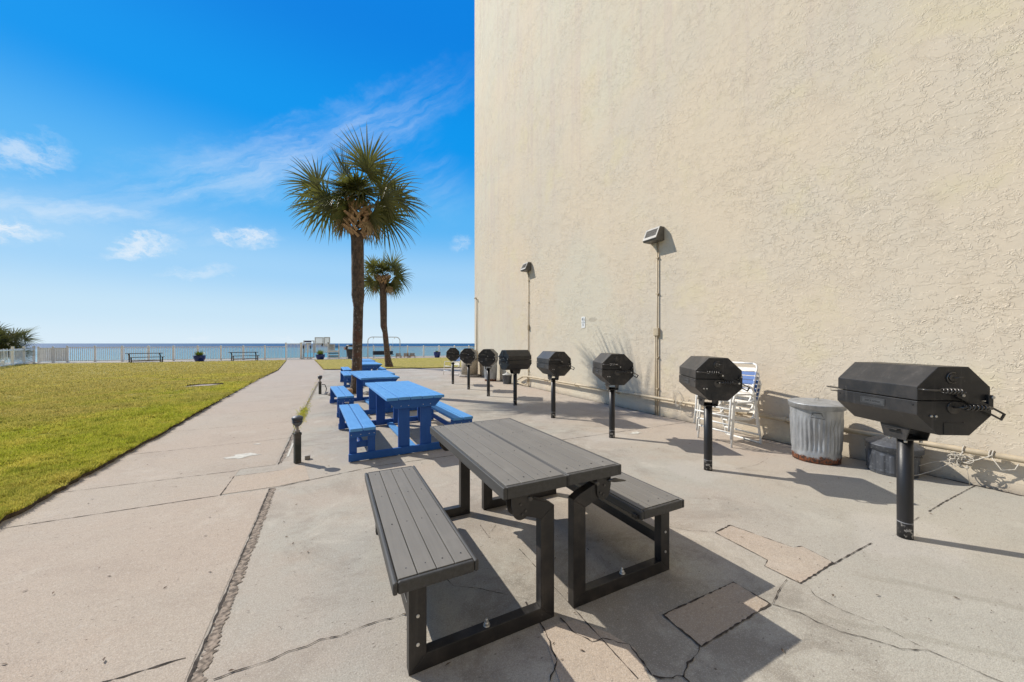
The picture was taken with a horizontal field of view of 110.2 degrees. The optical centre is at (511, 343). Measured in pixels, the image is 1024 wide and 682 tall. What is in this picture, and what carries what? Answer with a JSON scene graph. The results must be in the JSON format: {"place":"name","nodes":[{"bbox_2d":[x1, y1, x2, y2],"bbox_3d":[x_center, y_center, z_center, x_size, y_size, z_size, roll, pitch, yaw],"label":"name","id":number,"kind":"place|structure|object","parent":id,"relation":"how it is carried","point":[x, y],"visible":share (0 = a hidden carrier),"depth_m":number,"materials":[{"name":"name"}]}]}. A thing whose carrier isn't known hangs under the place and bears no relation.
{"place":"outdoors","nodes":[
{"label":"outdoors","id":0,"kind":"place"},
{"bbox_2d":[0,360,432,523],"bbox_3d":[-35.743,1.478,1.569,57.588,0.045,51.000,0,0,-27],"label":"lawn","id":1,"kind":"structure","parent":0,"point":[22,510],"depth_m":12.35,"materials":[{"name":"plant"}]},
{"bbox_2d":[0,321,42,363],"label":"palmetto bush","id":2,"kind":"object","parent":1,"relation":"on","point":[8,339],"visible":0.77,"depth_m":25.52,"materials":[{"name":"green plant"}]},
{"bbox_2d":[186,383,223,386],"bbox_3d":[-10.658,1.450,12.397,0.999,0.060,0.537,0,0,-33],"label":"utility cover","id":3,"kind":"object","parent":1,"relation":"on","point":[208,384],"visible":0.79,"depth_m":12.45,"materials":[{"name":"concrete"}]},
{"bbox_2d":[0,0,474,342],"label":"sky","id":4,"kind":"structure","parent":0,"point":[147,147],"materials":[{"name":"blue"}]},
{"bbox_2d":[2,343,474,361],"bbox_3d":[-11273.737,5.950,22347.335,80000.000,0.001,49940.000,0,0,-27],"label":"sea","id":5,"kind":"structure","parent":0,"point":[429,351],"depth_m":416.61,"materials":[{"name":"liquid"}]},
{"bbox_2d":[301,337,329,358],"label":"beach gate","id":6,"kind":"structure","parent":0,"point":[324,341],"depth_m":34.74,"materials":[{"name":"white plastic"}]},
{"bbox_2d":[316,358,460,369],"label":"lawn","id":7,"kind":"structure","parent":0,"point":[398,363],"depth_m":25.86,"materials":[{"name":"plant"}]},
{"bbox_2d":[364,248,413,366],"bbox_3d":[-7.991,-2.290,22.342,3.618,7.665,2.856,0,0,-27],"label":"palm tree","id":8,"kind":"object","parent":7,"relation":"on","point":[379,280],"visible":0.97,"depth_m":22.04,"materials":[{"name":"green plant"}]},
{"bbox_2d":[0,356,1023,681],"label":"patio","id":9,"kind":"structure","parent":0,"point":[750,580],"depth_m":2.40,"materials":[{"name":"concrete"}]},
{"bbox_2d":[0,346,34,366],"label":"picket fence","id":10,"kind":"object","parent":9,"relation":"on","point":[4,362],"visible":0.75,"depth_m":24.12,"materials":[{"name":"white plastic"}]},
{"bbox_2d":[37,346,65,362],"bbox_3d":[-36.054,0.868,28.026,1.621,1.265,0.150,0,0,-22],"label":"picket fence","id":11,"kind":"object","parent":9,"relation":"on","point":[53,354],"visible":1,"depth_m":27.98,"materials":[{"name":"white plastic"}]},
{"bbox_2d":[125,353,163,362],"bbox_3d":[-28.543,1.125,27.827,1.240,0.750,2.000,0,0,33],"label":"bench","id":12,"kind":"object","parent":9,"relation":"on","point":[130,359],"visible":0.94,"depth_m":27.42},
{"bbox_2d":[66,345,284,361],"bbox_3d":[-28.396,0.838,31.062,14.885,1.325,0.150,0,0,-22],"label":"picket fence","id":13,"kind":"object","parent":9,"relation":"on","point":[122,353],"visible":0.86,"depth_m":30.39,"materials":[{"name":"white plastic"}]},
{"bbox_2d":[193,350,205,361],"bbox_3d":[-25.527,1.009,29.169,0.973,0.982,1.173,0,0,-7],"label":"flower pot","id":14,"kind":"object","parent":9,"relation":"on","point":[198,356],"visible":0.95,"depth_m":28.93,"materials":[{"name":"blue ceramic"}]},
{"bbox_2d":[228,352,259,360],"bbox_3d":[-23.142,1.125,30.887,1.240,0.750,2.000,0,0,41],"label":"picnic table","id":15,"kind":"object","parent":9,"relation":"on","point":[255,355],"visible":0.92,"depth_m":30.74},
{"bbox_2d":[285,343,300,358],"bbox_3d":[-20.843,0.708,34.056,1.355,1.585,0.150,0,0,-22],"label":"picket fence","id":16,"kind":"object","parent":9,"relation":"on","point":[286,350],"visible":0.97,"depth_m":33.96,"materials":[{"name":"white plastic"}]},
{"bbox_2d":[291,415,302,463],"bbox_3d":[-2.695,1.203,4.487,0.132,0.594,0.132,0,0,43],"label":"bollard lamp","id":17,"kind":"object","parent":9,"relation":"on","point":[297,420],"visible":1,"depth_m":4.46,"materials":[{"name":"black metal"}]},
{"bbox_2d":[293,383,317,432],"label":"weeds","id":18,"kind":"object","parent":9,"relation":"on","point":[304,411],"visible":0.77,"depth_m":7.76,"materials":[{"name":"green plant"}]},
{"bbox_2d":[315,350,324,359],"bbox_3d":[-17.467,1.009,32.620,1.078,0.982,1.172,0,0,-27],"label":"flower pot","id":19,"kind":"object","parent":9,"relation":"on","point":[320,355],"visible":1,"depth_m":32.37,"materials":[{"name":"blue ceramic"}]},
{"bbox_2d":[318,375,326,393],"bbox_3d":[-5.428,1.223,10.676,0.682,0.554,0.136,0,0,-20],"label":"bollard lamp","id":20,"kind":"object","parent":9,"relation":"on","point":[320,383],"visible":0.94,"depth_m":10.56,"materials":[{"name":"black metal"}]},
{"bbox_2d":[327,343,338,358],"bbox_3d":[-17.600,0.750,35.203,1.050,1.500,0.096,0,0,-22],"label":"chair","id":21,"kind":"object","parent":9,"relation":"on","point":[330,346],"visible":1,"depth_m":35.13,"materials":[{"name":"white plastic"}]},
{"bbox_2d":[346,345,351,358],"bbox_3d":[-15.737,0.805,34.791,0.840,1.390,0.840,0,0,-17],"label":"domed bin","id":22,"kind":"object","parent":9,"relation":"on","point":[349,353],"visible":0.66,"depth_m":34.47,"materials":[{"name":"grey plastic"}]},
{"bbox_2d":[278,121,431,393],"bbox_3d":[-4.744,-2.619,10.916,4.573,8.262,2.771,0,0,-10],"label":"palm tree","id":23,"kind":"object","parent":9,"relation":"on","point":[341,212],"visible":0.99,"depth_m":10.66,"materials":[{"name":"green plant"}]},
{"bbox_2d":[341,359,385,378],"bbox_3d":[-6.587,1.103,15.763,1.680,0.770,2.160,0,0,-28],"label":"blue picnic table","id":24,"kind":"object","parent":9,"relation":"on","point":[349,369],"visible":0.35,"depth_m":15.23,"materials":[{"name":"paint"}]},
{"bbox_2d":[340,361,394,387],"bbox_3d":[-5.424,1.103,13.325,1.680,0.770,2.160,0,0,-29],"label":"blue picnic table","id":25,"kind":"object","parent":9,"relation":"on","point":[366,366],"visible":0.49,"depth_m":12.48,"materials":[{"name":"paint"}]},
{"bbox_2d":[330,370,416,416],"bbox_3d":[-3.329,1.103,8.502,1.680,0.770,2.160,0,0,-31],"label":"blue picnic table","id":26,"kind":"object","parent":9,"relation":"on","point":[342,394],"visible":0.59,"depth_m":7.75,"materials":[{"name":"paint"}]},
{"bbox_2d":[367,337,399,358],"bbox_3d":[-12.897,0.411,36.055,3.126,2.178,0.080,0,0,-23],"label":"garden swing","id":27,"kind":"object","parent":9,"relation":"on","point":[373,338],"visible":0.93,"depth_m":35.44,"materials":[{"name":"metal"}]},
{"bbox_2d":[373,351,393,354],"bbox_3d":[-12.892,0.319,35.778,1.920,1.641,0.500,0,0,-27],"label":"swing bench","id":28,"kind":"object","parent":27,"relation":"hanging from","point":[379,352],"visible":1,"depth_m":35.77,"materials":[{"name":"teal plastic"}]},
{"bbox_2d":[338,381,472,461],"bbox_3d":[-1.820,1.103,5.791,1.680,0.770,2.160,0,0,-29],"label":"blue picnic table","id":29,"kind":"object","parent":9,"relation":"on","point":[402,398],"visible":0.9,"depth_m":5.00,"materials":[{"name":"paint"}]},
{"bbox_2d":[338,345,473,358],"bbox_3d":[-5.403,0.858,40.178,25.558,1.285,0.150,0,0,-22],"label":"picket fence","id":30,"kind":"object","parent":9,"relation":"on","point":[436,348],"visible":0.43,"depth_m":37.76,"materials":[{"name":"white plastic"}]},
{"bbox_2d":[434,351,440,357],"bbox_3d":[-7.853,1.107,37.480,0.749,0.787,0.749,0,0,-27],"label":"flower pot","id":31,"kind":"object","parent":9,"relation":"on","point":[436,354],"visible":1,"depth_m":37.22,"materials":[{"name":"blue ceramic"}]},
{"bbox_2d":[443,357,460,374],"bbox_3d":[-2.836,1.022,17.118,0.609,0.963,0.689,0,0,43],"label":"pool chair","id":32,"kind":"object","parent":9,"relation":"on","point":[458,360],"visible":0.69,"depth_m":17.12,"materials":[{"name":"white plastic"}]},
{"bbox_2d":[446,348,459,383],"bbox_3d":[-2.163,0.830,13.272,0.551,1.340,0.929,0,0,-10],"label":"park grill","id":33,"kind":"object","parent":9,"relation":"on","point":[452,354],"visible":1,"depth_m":12.90,"materials":[{"name":"metal"}]},
{"bbox_2d":[460,348,476,389],"bbox_3d":[-1.382,0.830,11.718,0.551,1.340,0.929,0,0,0],"label":"park grill","id":34,"kind":"object","parent":9,"relation":"on","point":[468,355],"visible":1,"depth_m":11.34,"materials":[{"name":"metal"}]},
{"bbox_2d":[459,350,479,376],"bbox_3d":[-1.932,0.885,16.218,0.960,1.230,0.960,0,0,-27],"label":"litter bin","id":35,"kind":"object","parent":9,"relation":"on","point":[473,368],"visible":0.46,"depth_m":15.94,"materials":[{"name":"stone"}]},
{"bbox_2d":[478,349,497,395],"bbox_3d":[-0.634,0.830,10.220,0.551,1.340,0.929,0,0,5],"label":"park grill","id":36,"kind":"object","parent":9,"relation":"on","point":[487,357],"visible":1,"depth_m":9.86,"materials":[{"name":"metal"}]},
{"bbox_2d":[484,361,497,380],"bbox_3d":[-0.846,1.079,14.330,0.575,0.842,0.592,0,0,33],"label":"trash can","id":37,"kind":"object","parent":9,"relation":"on","point":[493,373],"visible":0.52,"depth_m":14.17,"materials":[{"name":"grey metal"}]},
{"bbox_2d":[502,372,511,383],"bbox_3d":[-0.177,1.285,13.295,0.374,0.430,0.374,0,0,-27],"label":"trash can","id":38,"kind":"object","parent":9,"relation":"on","point":[507,377],"visible":1,"depth_m":13.16,"materials":[{"name":"metal"}]},
{"bbox_2d":[497,350,531,404],"bbox_3d":[0.140,0.830,8.686,0.929,1.340,0.551,0,0,-31],"label":"park grill","id":39,"kind":"object","parent":9,"relation":"on","point":[514,362],"visible":1,"depth_m":8.55,"materials":[{"name":"metal"}]},
{"bbox_2d":[365,418,683,675],"bbox_3d":[-0.013,1.111,2.649,1.887,0.777,1.529,0,0,-27],"label":"picnic table","id":40,"kind":"object","parent":9,"relation":"on","point":[519,469],"visible":1,"depth_m":2.07,"materials":[{"name":"grey"}]},
{"bbox_2d":[537,351,574,417],"bbox_3d":[0.848,0.830,7.270,0.551,1.340,0.929,0,0,-17],"label":"park grill","id":41,"kind":"object","parent":9,"relation":"on","point":[556,364],"visible":1,"depth_m":6.95,"materials":[{"name":"metal"}]},
{"bbox_2d":[557,371,563,375],"bbox_3d":[0.931,0.582,6.898,0.150,0.090,0.003,0,0,-17],"label":"ash door","id":42,"kind":"structure","parent":41,"relation":"in","point":[558,373],"depth_m":6.90,"materials":[{"name":"black metal"}]},
{"bbox_2d":[593,353,638,437],"bbox_3d":[1.626,0.830,5.754,0.551,1.340,0.929,0,0,0],"label":"park grill","id":43,"kind":"object","parent":9,"relation":"on","point":[616,369],"visible":1,"depth_m":5.38,"materials":[{"name":"metal"}]},
{"bbox_2d":[613,379,622,384],"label":"ash door","id":44,"kind":"structure","parent":43,"relation":"in","point":[615,382],"depth_m":5.37,"materials":[{"name":"black metal"}]},
{"bbox_2d":[679,356,749,470],"bbox_3d":[2.370,0.830,4.292,0.551,1.340,0.929,0,0,10],"label":"park grill","id":45,"kind":"object","parent":9,"relation":"on","point":[715,380],"visible":1,"depth_m":3.95,"materials":[{"name":"metal"}]},
{"bbox_2d":[712,392,726,400],"bbox_3d":[2.276,0.582,3.923,0.150,0.090,0.004,0,0,10],"label":"ash door","id":46,"kind":"structure","parent":45,"relation":"in","point":[715,396],"depth_m":3.92,"materials":[{"name":"black metal"}]},
{"bbox_2d":[697,379,761,447],"bbox_3d":[3.369,1.022,5.523,0.689,0.963,0.609,0,0,-20],"label":"pool chair","id":47,"kind":"object","parent":9,"relation":"on","point":[743,404],"visible":0.48,"depth_m":5.40,"materials":[{"name":"white plastic"}]},
{"bbox_2d":[696,370,760,439],"bbox_3d":[3.331,0.897,5.496,0.689,0.963,0.609,0,0,-21],"label":"pool chair","id":48,"kind":"object","parent":47,"relation":"on","point":[740,396],"visible":0.58,"depth_m":5.34,"materials":[{"name":"white plastic"}]},
{"bbox_2d":[694,361,758,430],"bbox_3d":[3.291,0.772,5.480,0.689,0.963,0.609,0,0,-21],"label":"pool chair","id":49,"kind":"object","parent":48,"relation":"on","point":[749,382],"visible":0.46,"depth_m":5.37,"materials":[{"name":"white plastic"}]},
{"bbox_2d":[788,397,846,465],"bbox_3d":[3.934,1.098,4.606,0.609,0.804,0.594,0,0,-27],"label":"trash can","id":50,"kind":"object","parent":9,"relation":"on","point":[817,429],"visible":0.99,"depth_m":4.44,"materials":[{"name":"grey metal"}]},
{"bbox_2d":[864,436,925,478],"bbox_3d":[4.431,1.291,4.150,0.488,0.418,0.502,0,0,23],"label":"trash can","id":51,"kind":"object","parent":9,"relation":"on","point":[880,452],"visible":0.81,"depth_m":4.06,"materials":[{"name":"metal"}]},
{"bbox_2d":[826,362,1005,539],"bbox_3d":[3.080,0.830,2.821,0.551,1.340,0.929,0,0,3],"label":"park grill","id":52,"kind":"object","parent":9,"relation":"on","point":[906,405],"visible":1,"depth_m":2.61,"materials":[{"name":"metal"}]},
{"bbox_2d":[943,422,966,434],"bbox_3d":[3.031,0.582,2.443,0.150,0.090,0.003,0,0,3],"label":"ash door","id":53,"kind":"structure","parent":52,"relation":"in","point":[948,428],"depth_m":2.44,"materials":[{"name":"black metal"}]},
{"bbox_2d":[475,0,1023,495],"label":"apartment building","id":54,"kind":"structure","parent":0,"point":[825,192],"depth_m":5.66,"materials":[{"name":"paint"}]},
{"bbox_2d":[474,298,476,349],"bbox_3d":[-1.696,-0.323,16.673,0.144,3.646,0.060,0,0,-27],"label":"conduit","id":55,"kind":"object","parent":54,"relation":"attached to","point":[476,323],"visible":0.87,"depth_m":16.67,"materials":[{"name":"beige metal"}]},
{"bbox_2d":[520,262,530,271],"bbox_3d":[0.471,-2.630,12.290,0.248,0.280,0.350,0,0,-27],"label":"wall lamp","id":56,"kind":"object","parent":54,"relation":"attached to","point":[525,267],"visible":1,"depth_m":12.17,"materials":[{"name":"grey metal"}]},
{"bbox_2d":[527,271,529,386],"bbox_3d":[0.564,-0.500,12.314,0.059,4.000,0.090,0,0,-27],"label":"conduit","id":57,"kind":"object","parent":54,"relation":"attached to","point":[528,327],"visible":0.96,"depth_m":12.30,"materials":[{"name":"beige metal"}]},
{"bbox_2d":[581,317,584,327],"bbox_3d":[1.925,-0.570,9.662,0.016,0.300,0.150,0,0,-27],"label":"wall sign","id":58,"kind":"object","parent":54,"relation":"attached to","point":[582,322],"visible":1,"depth_m":9.67,"materials":[{"name":"white plastic"}]},
{"bbox_2d":[643,226,663,243],"bbox_3d":[2.931,-2.250,7.415,0.248,0.280,0.350,0,0,-27],"label":"wall lamp","id":59,"kind":"object","parent":54,"relation":"attached to","point":[654,235],"visible":1,"depth_m":7.33,"materials":[{"name":"grey metal"}]},
{"bbox_2d":[653,242,659,415],"bbox_3d":[3.016,-0.310,7.452,0.059,3.620,0.120,0,0,-27],"label":"conduit","id":60,"kind":"object","parent":54,"relation":"attached to","point":[656,331],"visible":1,"depth_m":7.43,"materials":[{"name":"beige metal"}]},
{"bbox_2d":[517,376,1023,462],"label":"gas pipe","id":61,"kind":"object","parent":54,"relation":"attached to","point":[996,455],"visible":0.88,"depth_m":4.56,"materials":[{"name":"beige metal"}]},
{"bbox_2d":[673,390,683,410],"bbox_3d":[3.200,1.121,6.867,0.047,0.441,0.248,0,0,-27],"label":"wire coil","id":62,"kind":"object","parent":61,"relation":"hanging from","point":[678,391],"visible":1,"depth_m":6.86,"materials":[{"name":"white metal"}]},
{"bbox_2d":[914,446,1019,484],"bbox_3d":[4.702,1.282,3.783,0.747,0.397,0.218,0,0,40],"label":"rope","id":63,"kind":"object","parent":61,"relation":"attached to","point":[958,458],"visible":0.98,"depth_m":3.77,"materials":[{"name":"beige fabric"}]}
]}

